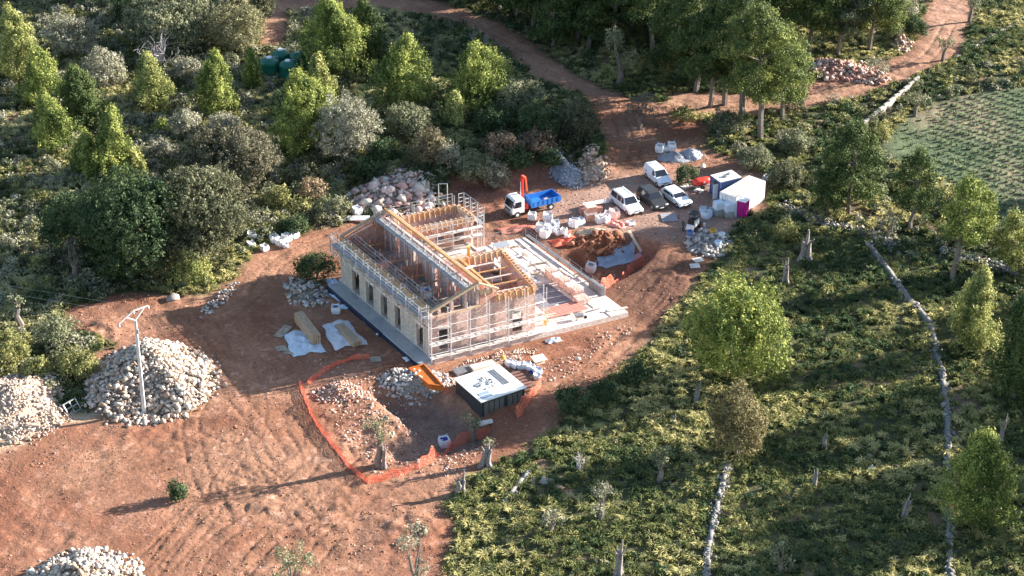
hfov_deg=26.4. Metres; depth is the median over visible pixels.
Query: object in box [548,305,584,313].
beam
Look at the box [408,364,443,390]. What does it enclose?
steel tray
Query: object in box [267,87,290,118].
shrub
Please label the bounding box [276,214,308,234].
shrub
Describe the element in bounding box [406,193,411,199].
boulder
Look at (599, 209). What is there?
brick pallet
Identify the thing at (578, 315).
wheelbarrow
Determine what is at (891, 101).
garden wall
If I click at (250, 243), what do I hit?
bulk bag
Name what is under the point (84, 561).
rubble heap
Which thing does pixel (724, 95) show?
pine tree
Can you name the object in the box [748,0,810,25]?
pine tree
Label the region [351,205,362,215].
bulk bag
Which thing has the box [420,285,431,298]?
bulk bag
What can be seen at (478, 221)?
scaffold
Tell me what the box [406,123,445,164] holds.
shrub
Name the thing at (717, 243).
tub
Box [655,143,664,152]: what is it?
bulk bag
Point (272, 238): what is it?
bulk bag
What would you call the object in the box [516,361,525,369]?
bulk bag
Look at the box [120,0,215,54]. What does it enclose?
shrub
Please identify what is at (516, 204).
tipper truck
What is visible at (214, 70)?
pine tree
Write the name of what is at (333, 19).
pine tree
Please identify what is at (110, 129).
pine tree
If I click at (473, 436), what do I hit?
olive tree
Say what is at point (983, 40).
stone wall
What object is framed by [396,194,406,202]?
boulder
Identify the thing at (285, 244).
bulk bag
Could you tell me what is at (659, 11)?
pine tree
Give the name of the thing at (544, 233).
bulk bag
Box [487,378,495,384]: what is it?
roof clutter
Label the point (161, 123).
pine tree
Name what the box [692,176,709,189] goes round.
compressor trailer
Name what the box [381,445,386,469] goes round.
tree stump
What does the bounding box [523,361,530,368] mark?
bulk bag
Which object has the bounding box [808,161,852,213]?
pine tree
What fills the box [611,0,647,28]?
pine tree
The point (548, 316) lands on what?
board pile
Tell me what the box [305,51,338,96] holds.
pine tree
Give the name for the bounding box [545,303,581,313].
beam
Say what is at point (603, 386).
shrub
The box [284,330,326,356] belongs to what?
plastic sheet
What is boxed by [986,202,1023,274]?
pine tree
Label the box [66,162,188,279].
oak tree
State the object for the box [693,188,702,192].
scrap pile
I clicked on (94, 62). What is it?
shrub
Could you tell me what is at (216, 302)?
rubble heap
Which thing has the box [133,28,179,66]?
dead shrub
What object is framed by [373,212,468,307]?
scaffold
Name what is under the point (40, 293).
shrub
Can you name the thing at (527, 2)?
pine tree
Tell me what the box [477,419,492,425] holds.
concrete slab
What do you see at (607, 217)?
bulk bag
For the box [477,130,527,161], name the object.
shrub
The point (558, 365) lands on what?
rubble scatter
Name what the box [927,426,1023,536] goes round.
pine tree
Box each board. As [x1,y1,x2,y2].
[274,325,291,337]
[370,356,381,362]
[519,238,529,247]
[525,261,547,266]
[530,354,547,364]
[548,317,565,321]
[602,307,627,311]
[660,213,677,221]
[680,184,691,188]
[689,263,700,268]
[692,257,703,262]
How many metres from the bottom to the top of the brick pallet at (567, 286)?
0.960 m
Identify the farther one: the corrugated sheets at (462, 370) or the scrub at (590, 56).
the scrub at (590, 56)
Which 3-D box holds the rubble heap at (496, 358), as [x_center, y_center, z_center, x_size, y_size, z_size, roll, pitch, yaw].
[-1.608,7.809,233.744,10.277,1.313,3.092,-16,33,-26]
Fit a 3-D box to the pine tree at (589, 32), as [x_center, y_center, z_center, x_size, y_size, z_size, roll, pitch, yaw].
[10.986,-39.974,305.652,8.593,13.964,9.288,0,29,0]
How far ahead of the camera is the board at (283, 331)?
238.60 m
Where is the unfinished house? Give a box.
[325,204,627,365]
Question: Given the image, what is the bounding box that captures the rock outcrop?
[890,34,913,52]
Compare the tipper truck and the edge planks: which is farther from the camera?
the tipper truck
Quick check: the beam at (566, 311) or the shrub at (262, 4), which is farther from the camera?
the shrub at (262, 4)
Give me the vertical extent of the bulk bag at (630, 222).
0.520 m
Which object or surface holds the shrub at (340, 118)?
on the ground at (852, 542)
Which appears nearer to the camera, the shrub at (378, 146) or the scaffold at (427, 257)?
the scaffold at (427, 257)
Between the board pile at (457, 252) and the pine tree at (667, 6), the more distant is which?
the pine tree at (667, 6)
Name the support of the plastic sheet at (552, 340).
on the dirt yard at (118, 503)
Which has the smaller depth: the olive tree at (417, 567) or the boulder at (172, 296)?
the olive tree at (417, 567)
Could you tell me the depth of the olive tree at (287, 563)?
195.03 m
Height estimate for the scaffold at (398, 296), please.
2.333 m
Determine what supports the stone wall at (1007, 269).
on the ground at (852, 542)
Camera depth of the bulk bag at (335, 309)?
241.98 m
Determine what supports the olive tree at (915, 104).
on the field at (892, 147)
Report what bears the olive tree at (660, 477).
on the ground at (852, 542)
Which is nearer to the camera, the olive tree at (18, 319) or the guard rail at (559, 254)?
the olive tree at (18, 319)
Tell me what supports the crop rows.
on the field at (892, 147)
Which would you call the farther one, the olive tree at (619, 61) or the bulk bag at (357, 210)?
the olive tree at (619, 61)
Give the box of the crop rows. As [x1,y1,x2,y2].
[901,87,1023,227]
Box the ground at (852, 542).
[0,0,1023,575]
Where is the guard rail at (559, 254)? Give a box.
[525,226,604,286]
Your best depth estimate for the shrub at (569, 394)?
223.20 m
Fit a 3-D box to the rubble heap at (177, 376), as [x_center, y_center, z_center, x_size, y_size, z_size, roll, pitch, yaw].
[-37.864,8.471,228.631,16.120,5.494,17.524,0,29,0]
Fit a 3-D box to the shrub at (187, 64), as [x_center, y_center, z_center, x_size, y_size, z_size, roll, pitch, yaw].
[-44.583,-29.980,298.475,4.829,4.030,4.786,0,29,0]
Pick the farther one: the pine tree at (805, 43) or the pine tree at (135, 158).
the pine tree at (805, 43)
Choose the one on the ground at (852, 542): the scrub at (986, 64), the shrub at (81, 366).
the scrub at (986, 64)
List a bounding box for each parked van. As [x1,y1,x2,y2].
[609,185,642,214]
[643,161,671,186]
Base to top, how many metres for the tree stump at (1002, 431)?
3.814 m
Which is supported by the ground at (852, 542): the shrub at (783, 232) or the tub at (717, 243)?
the shrub at (783, 232)
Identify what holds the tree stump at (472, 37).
on the ground at (852, 542)
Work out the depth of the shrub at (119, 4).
314.49 m
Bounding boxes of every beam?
[541,301,575,310]
[544,302,576,310]
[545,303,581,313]
[547,304,582,313]
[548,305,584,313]
[549,306,585,315]
[550,307,587,317]
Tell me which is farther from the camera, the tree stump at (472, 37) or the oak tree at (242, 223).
the tree stump at (472, 37)
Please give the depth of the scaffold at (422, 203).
249.39 m
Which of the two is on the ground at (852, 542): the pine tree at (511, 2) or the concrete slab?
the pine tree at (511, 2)
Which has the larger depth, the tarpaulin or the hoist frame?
the tarpaulin
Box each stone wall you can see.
[501,469,531,503]
[697,461,732,575]
[761,157,792,180]
[865,241,933,323]
[925,323,955,472]
[939,246,1023,277]
[942,508,956,575]
[955,18,1021,57]
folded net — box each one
[495,223,534,233]
[604,219,628,228]
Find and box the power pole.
[118,305,148,413]
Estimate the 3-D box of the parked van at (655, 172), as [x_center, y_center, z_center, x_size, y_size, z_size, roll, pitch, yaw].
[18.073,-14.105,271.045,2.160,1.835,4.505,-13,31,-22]
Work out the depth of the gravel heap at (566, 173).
271.90 m
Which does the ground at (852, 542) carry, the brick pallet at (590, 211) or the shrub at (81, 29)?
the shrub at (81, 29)
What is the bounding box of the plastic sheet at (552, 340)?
[545,337,561,343]
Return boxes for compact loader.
[686,210,702,230]
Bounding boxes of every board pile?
[439,249,466,257]
[487,277,502,282]
[517,261,531,273]
[538,313,556,321]
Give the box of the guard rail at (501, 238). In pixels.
[473,227,523,246]
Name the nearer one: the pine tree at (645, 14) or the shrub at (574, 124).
the shrub at (574, 124)
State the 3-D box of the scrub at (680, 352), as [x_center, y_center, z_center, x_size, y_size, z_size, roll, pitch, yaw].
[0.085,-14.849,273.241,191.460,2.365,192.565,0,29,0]
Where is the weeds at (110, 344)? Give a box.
[60,0,985,575]
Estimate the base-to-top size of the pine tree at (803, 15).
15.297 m
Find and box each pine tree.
[0,2,51,84]
[12,42,62,106]
[20,89,84,153]
[50,61,115,132]
[66,127,99,177]
[89,103,140,182]
[118,145,151,181]
[120,49,178,110]
[151,115,167,131]
[188,47,241,117]
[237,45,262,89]
[264,66,355,161]
[290,0,373,80]
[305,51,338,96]
[340,0,390,59]
[362,29,446,108]
[436,39,526,113]
[437,89,468,126]
[485,0,538,18]
[499,0,552,26]
[519,0,583,21]
[525,0,576,46]
[545,0,612,39]
[563,0,619,47]
[580,0,645,48]
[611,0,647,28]
[617,0,682,49]
[629,0,701,30]
[643,0,698,72]
[664,0,718,92]
[670,1,740,108]
[679,267,794,384]
[687,0,750,105]
[707,0,773,118]
[710,0,810,140]
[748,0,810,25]
[751,18,817,119]
[777,0,855,54]
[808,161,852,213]
[814,0,879,55]
[818,115,890,213]
[846,0,915,50]
[888,145,945,231]
[901,0,920,24]
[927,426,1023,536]
[934,171,988,279]
[945,262,1008,351]
[947,176,1000,241]
[983,292,1023,398]
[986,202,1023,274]
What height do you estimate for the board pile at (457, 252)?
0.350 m
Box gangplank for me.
[628,230,641,251]
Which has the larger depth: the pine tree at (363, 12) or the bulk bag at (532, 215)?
the pine tree at (363, 12)
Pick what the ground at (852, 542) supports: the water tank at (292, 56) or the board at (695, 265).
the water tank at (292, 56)
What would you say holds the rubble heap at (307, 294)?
on the dirt yard at (118, 503)
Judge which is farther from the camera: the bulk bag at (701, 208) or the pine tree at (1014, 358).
the bulk bag at (701, 208)
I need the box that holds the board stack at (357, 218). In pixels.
[341,216,369,220]
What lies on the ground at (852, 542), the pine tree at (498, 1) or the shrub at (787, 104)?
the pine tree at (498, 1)
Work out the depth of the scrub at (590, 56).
299.72 m
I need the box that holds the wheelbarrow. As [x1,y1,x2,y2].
[571,312,586,320]
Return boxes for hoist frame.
[438,183,447,207]
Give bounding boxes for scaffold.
[329,231,428,327]
[331,234,426,328]
[352,233,439,313]
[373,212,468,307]
[380,210,469,295]
[391,194,454,219]
[419,213,483,254]
[428,285,546,361]
[458,192,484,249]
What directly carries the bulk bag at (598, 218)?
on the dirt yard at (118, 503)
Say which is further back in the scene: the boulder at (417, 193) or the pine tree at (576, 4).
the pine tree at (576, 4)
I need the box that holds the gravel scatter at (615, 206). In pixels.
[491,189,737,253]
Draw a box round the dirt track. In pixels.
[258,0,975,114]
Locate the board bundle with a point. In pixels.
(601, 201)
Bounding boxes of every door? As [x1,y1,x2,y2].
[712,184,717,199]
[720,194,727,201]
[728,196,734,215]
[738,202,743,216]
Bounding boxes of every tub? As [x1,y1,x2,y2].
[687,229,692,235]
[710,228,715,233]
[715,240,721,246]
[718,232,724,238]
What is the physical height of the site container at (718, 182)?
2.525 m
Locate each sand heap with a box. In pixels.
[572,227,612,235]
[654,150,692,163]
[680,148,704,161]
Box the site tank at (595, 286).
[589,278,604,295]
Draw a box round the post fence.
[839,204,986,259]
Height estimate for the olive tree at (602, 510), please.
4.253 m
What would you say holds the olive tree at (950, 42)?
on the dirt track
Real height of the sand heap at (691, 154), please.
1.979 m
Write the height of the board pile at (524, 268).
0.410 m
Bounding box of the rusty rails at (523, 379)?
[510,371,536,391]
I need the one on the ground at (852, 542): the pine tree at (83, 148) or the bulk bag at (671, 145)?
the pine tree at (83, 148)
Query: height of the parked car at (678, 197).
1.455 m
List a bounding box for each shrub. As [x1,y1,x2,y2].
[0,325,31,373]
[18,354,52,378]
[24,282,59,304]
[31,313,76,353]
[41,12,100,58]
[54,342,100,387]
[79,44,128,88]
[108,0,144,22]
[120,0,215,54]
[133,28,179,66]
[145,134,173,158]
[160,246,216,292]
[164,106,202,138]
[164,476,188,502]
[170,53,202,81]
[202,0,268,51]
[205,111,246,135]
[231,0,275,22]
[260,183,290,207]
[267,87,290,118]
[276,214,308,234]
[290,249,340,288]
[295,175,330,200]
[303,205,328,224]
[308,89,385,166]
[322,194,354,217]
[350,152,387,183]
[366,135,399,160]
[384,100,433,138]
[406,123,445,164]
[435,138,466,167]
[451,143,497,183]
[471,104,513,133]
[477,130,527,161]
[483,160,511,188]
[492,74,547,110]
[496,143,536,171]
[516,97,562,136]
[517,125,557,155]
[534,146,565,166]
[550,94,601,148]
[552,382,595,417]
[573,450,589,470]
[584,375,621,405]
[619,356,654,386]
[670,104,699,123]
[674,162,699,185]
[706,105,750,133]
[736,142,775,171]
[764,157,806,189]
[772,215,799,242]
[776,126,817,156]
[785,98,805,111]
[868,120,894,141]
[885,23,906,40]
[902,13,928,36]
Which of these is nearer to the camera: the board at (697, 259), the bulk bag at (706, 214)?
the board at (697, 259)
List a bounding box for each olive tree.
[6,293,25,330]
[59,235,86,284]
[264,539,319,575]
[359,410,392,468]
[394,518,434,575]
[460,410,482,442]
[538,503,567,535]
[591,479,613,520]
[604,24,638,83]
[622,91,659,129]
[650,444,673,484]
[763,539,795,573]
[865,54,889,81]
[875,208,900,234]
[902,78,929,116]
[932,34,955,60]
[963,0,982,22]
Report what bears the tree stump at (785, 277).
on the ground at (852, 542)
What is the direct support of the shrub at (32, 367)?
on the ground at (852, 542)
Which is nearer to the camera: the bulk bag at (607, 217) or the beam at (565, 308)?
the beam at (565, 308)
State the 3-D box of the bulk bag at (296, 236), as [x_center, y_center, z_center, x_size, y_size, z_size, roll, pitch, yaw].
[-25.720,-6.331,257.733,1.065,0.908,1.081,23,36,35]
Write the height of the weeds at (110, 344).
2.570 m
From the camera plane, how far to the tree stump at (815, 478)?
211.87 m
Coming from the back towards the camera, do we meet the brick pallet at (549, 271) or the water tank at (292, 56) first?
the water tank at (292, 56)
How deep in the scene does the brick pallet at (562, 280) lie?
245.88 m
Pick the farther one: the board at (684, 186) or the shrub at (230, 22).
the shrub at (230, 22)
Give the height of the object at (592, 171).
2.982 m
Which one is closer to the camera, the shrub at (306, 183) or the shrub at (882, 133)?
the shrub at (306, 183)
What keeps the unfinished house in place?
on the dirt yard at (118, 503)
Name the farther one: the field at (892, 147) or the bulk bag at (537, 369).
the field at (892, 147)
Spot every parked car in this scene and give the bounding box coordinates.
[636,184,667,209]
[660,185,691,207]
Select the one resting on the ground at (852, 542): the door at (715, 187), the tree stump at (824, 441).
the tree stump at (824, 441)
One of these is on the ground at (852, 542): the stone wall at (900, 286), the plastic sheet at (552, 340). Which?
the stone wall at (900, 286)
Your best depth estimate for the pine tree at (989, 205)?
253.66 m
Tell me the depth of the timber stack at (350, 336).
236.88 m
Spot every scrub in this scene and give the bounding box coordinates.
[0,0,360,394]
[64,0,1023,575]
[355,0,603,215]
[703,59,1023,294]
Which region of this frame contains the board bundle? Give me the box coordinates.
[582,199,610,205]
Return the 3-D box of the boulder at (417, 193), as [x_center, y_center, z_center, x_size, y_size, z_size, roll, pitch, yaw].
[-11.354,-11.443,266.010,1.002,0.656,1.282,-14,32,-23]
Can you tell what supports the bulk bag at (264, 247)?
on the dirt yard at (118, 503)
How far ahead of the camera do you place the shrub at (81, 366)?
228.64 m
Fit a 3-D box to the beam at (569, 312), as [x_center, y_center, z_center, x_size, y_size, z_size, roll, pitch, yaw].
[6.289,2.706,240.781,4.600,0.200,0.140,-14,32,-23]
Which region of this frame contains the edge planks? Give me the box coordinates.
[526,234,605,290]
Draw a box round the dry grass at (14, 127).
[0,0,602,392]
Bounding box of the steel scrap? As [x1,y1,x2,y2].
[63,398,80,414]
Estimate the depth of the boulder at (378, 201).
263.92 m
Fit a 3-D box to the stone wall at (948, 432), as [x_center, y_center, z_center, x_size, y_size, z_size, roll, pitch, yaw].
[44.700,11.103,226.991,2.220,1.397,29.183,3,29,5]
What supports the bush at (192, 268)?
on the ground at (852, 542)
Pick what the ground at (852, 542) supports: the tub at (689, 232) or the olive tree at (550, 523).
the olive tree at (550, 523)
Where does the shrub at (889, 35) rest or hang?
on the ground at (852, 542)
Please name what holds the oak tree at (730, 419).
on the ground at (852, 542)
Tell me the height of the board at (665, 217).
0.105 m
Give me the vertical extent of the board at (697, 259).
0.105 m
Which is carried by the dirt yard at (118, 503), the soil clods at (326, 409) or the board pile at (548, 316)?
the soil clods at (326, 409)
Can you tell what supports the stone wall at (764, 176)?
on the ground at (852, 542)
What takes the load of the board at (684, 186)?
on the dirt yard at (118, 503)
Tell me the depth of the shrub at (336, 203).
261.86 m
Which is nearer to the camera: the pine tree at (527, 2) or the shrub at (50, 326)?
the shrub at (50, 326)
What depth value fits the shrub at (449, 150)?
268.79 m
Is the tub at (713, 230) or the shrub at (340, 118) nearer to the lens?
the tub at (713, 230)
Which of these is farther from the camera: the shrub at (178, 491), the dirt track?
the dirt track
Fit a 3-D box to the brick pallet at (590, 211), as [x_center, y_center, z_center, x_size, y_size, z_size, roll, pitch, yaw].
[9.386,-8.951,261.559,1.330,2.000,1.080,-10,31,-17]
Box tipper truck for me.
[504,175,560,217]
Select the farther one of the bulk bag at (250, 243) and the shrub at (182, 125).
the shrub at (182, 125)
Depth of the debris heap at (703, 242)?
256.20 m
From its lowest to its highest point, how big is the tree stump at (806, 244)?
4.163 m
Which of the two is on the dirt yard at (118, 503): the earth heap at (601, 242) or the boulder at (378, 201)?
the earth heap at (601, 242)
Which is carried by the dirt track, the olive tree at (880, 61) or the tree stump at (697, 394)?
the olive tree at (880, 61)
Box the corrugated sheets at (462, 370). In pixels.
[452,363,473,376]
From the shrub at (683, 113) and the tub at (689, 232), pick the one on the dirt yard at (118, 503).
the shrub at (683, 113)
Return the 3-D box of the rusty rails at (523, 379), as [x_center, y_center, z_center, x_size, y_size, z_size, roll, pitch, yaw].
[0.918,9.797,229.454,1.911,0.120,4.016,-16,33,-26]
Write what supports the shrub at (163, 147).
on the ground at (852, 542)
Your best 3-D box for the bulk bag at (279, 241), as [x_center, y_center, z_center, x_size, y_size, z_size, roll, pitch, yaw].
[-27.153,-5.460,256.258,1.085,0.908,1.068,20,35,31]
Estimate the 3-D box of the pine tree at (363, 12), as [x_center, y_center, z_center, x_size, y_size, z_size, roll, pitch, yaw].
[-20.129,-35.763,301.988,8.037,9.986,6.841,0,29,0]
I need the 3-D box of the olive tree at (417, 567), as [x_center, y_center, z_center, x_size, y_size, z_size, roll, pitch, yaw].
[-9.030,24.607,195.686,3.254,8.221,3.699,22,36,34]
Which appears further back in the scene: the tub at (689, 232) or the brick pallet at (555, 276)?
the tub at (689, 232)
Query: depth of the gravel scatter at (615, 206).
263.01 m
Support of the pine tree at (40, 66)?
on the ground at (852, 542)
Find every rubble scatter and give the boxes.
[314,322,633,414]
[329,374,479,478]
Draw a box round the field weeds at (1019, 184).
[887,90,1023,226]
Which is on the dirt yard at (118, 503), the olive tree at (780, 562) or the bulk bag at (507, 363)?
the bulk bag at (507, 363)
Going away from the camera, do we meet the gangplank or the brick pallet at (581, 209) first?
the gangplank
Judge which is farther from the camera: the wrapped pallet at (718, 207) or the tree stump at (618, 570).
the wrapped pallet at (718, 207)
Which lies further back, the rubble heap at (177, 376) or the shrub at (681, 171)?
the shrub at (681, 171)
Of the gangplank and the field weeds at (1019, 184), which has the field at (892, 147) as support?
the field weeds at (1019, 184)
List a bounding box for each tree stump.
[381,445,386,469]
[453,471,467,496]
[469,31,474,40]
[477,436,495,469]
[482,33,487,45]
[613,540,625,575]
[693,381,701,402]
[782,257,789,284]
[796,229,814,262]
[811,469,820,488]
[821,431,827,449]
[901,492,913,518]
[999,414,1008,444]
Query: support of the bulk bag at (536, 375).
on the dirt yard at (118, 503)
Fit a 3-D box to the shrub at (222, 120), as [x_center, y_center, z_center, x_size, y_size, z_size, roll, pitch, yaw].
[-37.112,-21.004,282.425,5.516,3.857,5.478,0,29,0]
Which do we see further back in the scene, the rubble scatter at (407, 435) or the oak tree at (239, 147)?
the oak tree at (239, 147)
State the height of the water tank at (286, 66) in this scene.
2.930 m
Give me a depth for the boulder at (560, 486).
212.15 m
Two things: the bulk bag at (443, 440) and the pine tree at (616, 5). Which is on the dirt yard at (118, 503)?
the bulk bag at (443, 440)
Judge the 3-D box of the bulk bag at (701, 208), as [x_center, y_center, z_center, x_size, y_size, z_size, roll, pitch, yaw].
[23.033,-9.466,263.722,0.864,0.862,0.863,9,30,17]
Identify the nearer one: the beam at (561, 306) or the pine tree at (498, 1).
the beam at (561, 306)
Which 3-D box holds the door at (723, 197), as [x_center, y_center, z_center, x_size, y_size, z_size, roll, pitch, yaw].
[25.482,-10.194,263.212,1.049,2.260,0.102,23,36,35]
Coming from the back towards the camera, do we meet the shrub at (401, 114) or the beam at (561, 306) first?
the shrub at (401, 114)
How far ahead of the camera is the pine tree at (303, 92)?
274.67 m
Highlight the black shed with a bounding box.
[454,364,526,418]
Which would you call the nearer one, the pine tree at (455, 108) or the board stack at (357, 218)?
the board stack at (357, 218)
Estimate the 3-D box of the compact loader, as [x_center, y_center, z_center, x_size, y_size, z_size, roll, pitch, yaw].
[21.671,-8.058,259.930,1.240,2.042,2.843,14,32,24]
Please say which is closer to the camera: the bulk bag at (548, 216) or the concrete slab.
the concrete slab
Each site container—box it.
[709,170,741,199]
[719,175,764,216]
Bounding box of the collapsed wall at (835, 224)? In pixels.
[777,200,905,253]
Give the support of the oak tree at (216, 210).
on the ground at (852, 542)
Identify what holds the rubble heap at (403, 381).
on the dirt yard at (118, 503)
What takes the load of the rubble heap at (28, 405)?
on the dirt yard at (118, 503)
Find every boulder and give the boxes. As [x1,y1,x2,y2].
[166,292,179,301]
[359,198,372,204]
[367,183,377,189]
[371,204,381,212]
[375,199,382,205]
[381,186,387,192]
[387,186,394,192]
[396,182,407,189]
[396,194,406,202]
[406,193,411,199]
[413,184,423,190]
[413,206,421,211]
[414,191,423,195]
[538,476,554,485]
[553,485,564,489]
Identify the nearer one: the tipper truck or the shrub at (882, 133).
the tipper truck
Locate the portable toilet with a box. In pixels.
[737,197,749,216]
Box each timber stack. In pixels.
[294,311,320,344]
[334,323,361,346]
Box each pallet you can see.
[275,345,286,351]
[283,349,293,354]
[544,266,556,279]
[551,271,563,284]
[558,276,570,289]
[564,281,576,294]
[571,285,583,295]
[573,293,589,304]
[579,204,583,215]
[584,203,596,222]
[595,204,602,213]
[712,199,723,217]
[723,201,734,218]
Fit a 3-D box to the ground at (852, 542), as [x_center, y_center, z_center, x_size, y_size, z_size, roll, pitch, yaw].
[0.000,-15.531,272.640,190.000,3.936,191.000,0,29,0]
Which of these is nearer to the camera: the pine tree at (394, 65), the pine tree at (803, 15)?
the pine tree at (394, 65)
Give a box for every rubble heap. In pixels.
[0,369,81,447]
[23,546,144,575]
[73,337,227,428]
[199,282,238,317]
[282,277,328,307]
[310,380,366,404]
[344,164,444,216]
[376,367,453,406]
[456,348,538,367]
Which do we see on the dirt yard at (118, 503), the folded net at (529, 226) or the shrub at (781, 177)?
the folded net at (529, 226)
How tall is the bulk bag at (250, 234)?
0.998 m
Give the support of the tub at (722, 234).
on the debris heap at (703, 242)
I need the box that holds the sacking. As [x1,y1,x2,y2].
[324,278,337,283]
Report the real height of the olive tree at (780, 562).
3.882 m
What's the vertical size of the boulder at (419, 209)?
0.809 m
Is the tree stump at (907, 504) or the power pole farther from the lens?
the power pole
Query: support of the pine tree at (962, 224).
on the ground at (852, 542)
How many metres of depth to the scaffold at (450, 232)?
246.60 m
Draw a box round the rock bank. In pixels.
[805,57,890,84]
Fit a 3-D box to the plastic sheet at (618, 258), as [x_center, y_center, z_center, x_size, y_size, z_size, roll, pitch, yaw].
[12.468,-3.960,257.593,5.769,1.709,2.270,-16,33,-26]
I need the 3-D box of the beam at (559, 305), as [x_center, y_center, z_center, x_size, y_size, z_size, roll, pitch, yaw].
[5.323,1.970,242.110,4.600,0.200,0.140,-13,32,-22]
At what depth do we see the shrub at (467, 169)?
268.55 m
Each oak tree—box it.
[32,188,101,258]
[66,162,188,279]
[137,163,257,264]
[177,117,284,200]
[214,202,247,239]
[706,376,772,462]
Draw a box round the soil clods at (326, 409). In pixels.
[0,99,755,575]
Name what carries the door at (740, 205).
in the portable toilet
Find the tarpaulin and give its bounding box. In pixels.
[548,235,575,246]
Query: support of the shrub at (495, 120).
on the ground at (852, 542)
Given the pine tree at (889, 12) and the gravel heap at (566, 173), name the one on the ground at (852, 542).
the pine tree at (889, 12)
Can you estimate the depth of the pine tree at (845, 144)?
259.76 m
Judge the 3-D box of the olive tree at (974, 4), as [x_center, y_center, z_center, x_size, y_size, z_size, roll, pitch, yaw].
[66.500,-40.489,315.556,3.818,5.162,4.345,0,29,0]
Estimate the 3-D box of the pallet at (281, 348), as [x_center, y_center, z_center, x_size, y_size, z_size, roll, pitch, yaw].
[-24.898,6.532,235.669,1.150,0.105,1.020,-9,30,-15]
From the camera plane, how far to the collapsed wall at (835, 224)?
259.98 m
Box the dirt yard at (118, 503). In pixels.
[0,93,770,575]
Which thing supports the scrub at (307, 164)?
on the ground at (852, 542)
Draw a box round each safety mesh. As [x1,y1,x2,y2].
[298,380,367,482]
[307,354,368,383]
[366,463,418,483]
[418,426,489,468]
[515,378,540,418]
[601,255,644,288]
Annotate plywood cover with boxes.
[469,359,496,372]
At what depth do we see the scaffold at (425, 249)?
238.49 m
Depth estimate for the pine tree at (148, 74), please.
287.81 m
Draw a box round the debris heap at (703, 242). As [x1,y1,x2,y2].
[684,227,732,258]
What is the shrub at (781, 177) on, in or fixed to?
on the ground at (852, 542)
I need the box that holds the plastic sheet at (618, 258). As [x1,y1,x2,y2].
[596,240,641,268]
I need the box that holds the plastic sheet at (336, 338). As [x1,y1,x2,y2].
[322,319,366,349]
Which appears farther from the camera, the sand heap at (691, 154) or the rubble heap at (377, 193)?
the sand heap at (691, 154)
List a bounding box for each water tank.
[260,56,278,78]
[272,48,289,62]
[279,59,297,79]
[289,50,307,70]
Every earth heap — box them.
[565,229,624,255]
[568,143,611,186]
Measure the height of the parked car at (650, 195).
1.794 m
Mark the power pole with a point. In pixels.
(143, 404)
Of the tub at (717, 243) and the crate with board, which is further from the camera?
the tub at (717, 243)
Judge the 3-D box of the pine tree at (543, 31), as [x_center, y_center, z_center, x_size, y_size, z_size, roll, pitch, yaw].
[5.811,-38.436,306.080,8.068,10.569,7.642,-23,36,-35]
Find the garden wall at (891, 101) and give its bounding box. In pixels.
[864,76,919,123]
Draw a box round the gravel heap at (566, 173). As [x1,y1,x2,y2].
[548,147,585,188]
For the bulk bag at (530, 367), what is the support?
on the dirt yard at (118, 503)
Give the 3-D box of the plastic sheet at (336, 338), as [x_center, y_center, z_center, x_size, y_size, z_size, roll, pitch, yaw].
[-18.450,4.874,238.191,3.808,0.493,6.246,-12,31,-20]
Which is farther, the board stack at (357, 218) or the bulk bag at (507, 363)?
the board stack at (357, 218)
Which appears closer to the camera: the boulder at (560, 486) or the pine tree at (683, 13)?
the boulder at (560, 486)
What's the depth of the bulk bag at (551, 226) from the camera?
258.81 m
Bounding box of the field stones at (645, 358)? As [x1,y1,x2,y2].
[75,46,1021,573]
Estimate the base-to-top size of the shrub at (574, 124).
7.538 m
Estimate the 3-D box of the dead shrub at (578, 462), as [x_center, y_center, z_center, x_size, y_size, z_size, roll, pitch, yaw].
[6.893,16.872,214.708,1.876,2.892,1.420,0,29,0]
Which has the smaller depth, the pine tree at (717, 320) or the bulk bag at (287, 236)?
the pine tree at (717, 320)
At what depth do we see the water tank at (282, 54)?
300.48 m
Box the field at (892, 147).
[881,87,1023,245]
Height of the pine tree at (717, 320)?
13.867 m
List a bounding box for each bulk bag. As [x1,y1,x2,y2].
[246,240,255,246]
[247,230,256,238]
[259,242,268,251]
[269,233,278,243]
[275,236,285,246]
[281,231,292,242]
[282,241,288,247]
[289,231,299,239]
[331,304,339,314]
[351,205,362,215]
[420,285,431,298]
[438,434,450,448]
[504,358,514,367]
[510,360,520,368]
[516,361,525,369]
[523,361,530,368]
[526,362,535,370]
[527,210,536,220]
[532,366,542,373]
[533,372,541,379]
[535,220,545,232]
[539,226,550,238]
[543,210,552,222]
[545,222,555,232]
[551,218,559,228]
[554,227,561,235]
[560,226,567,234]
[568,217,578,228]
[577,216,584,226]
[585,260,596,273]
[594,214,603,223]
[600,212,610,223]
[608,207,619,219]
[625,219,634,225]
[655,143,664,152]
[667,140,676,150]
[699,205,706,213]
[701,208,712,219]

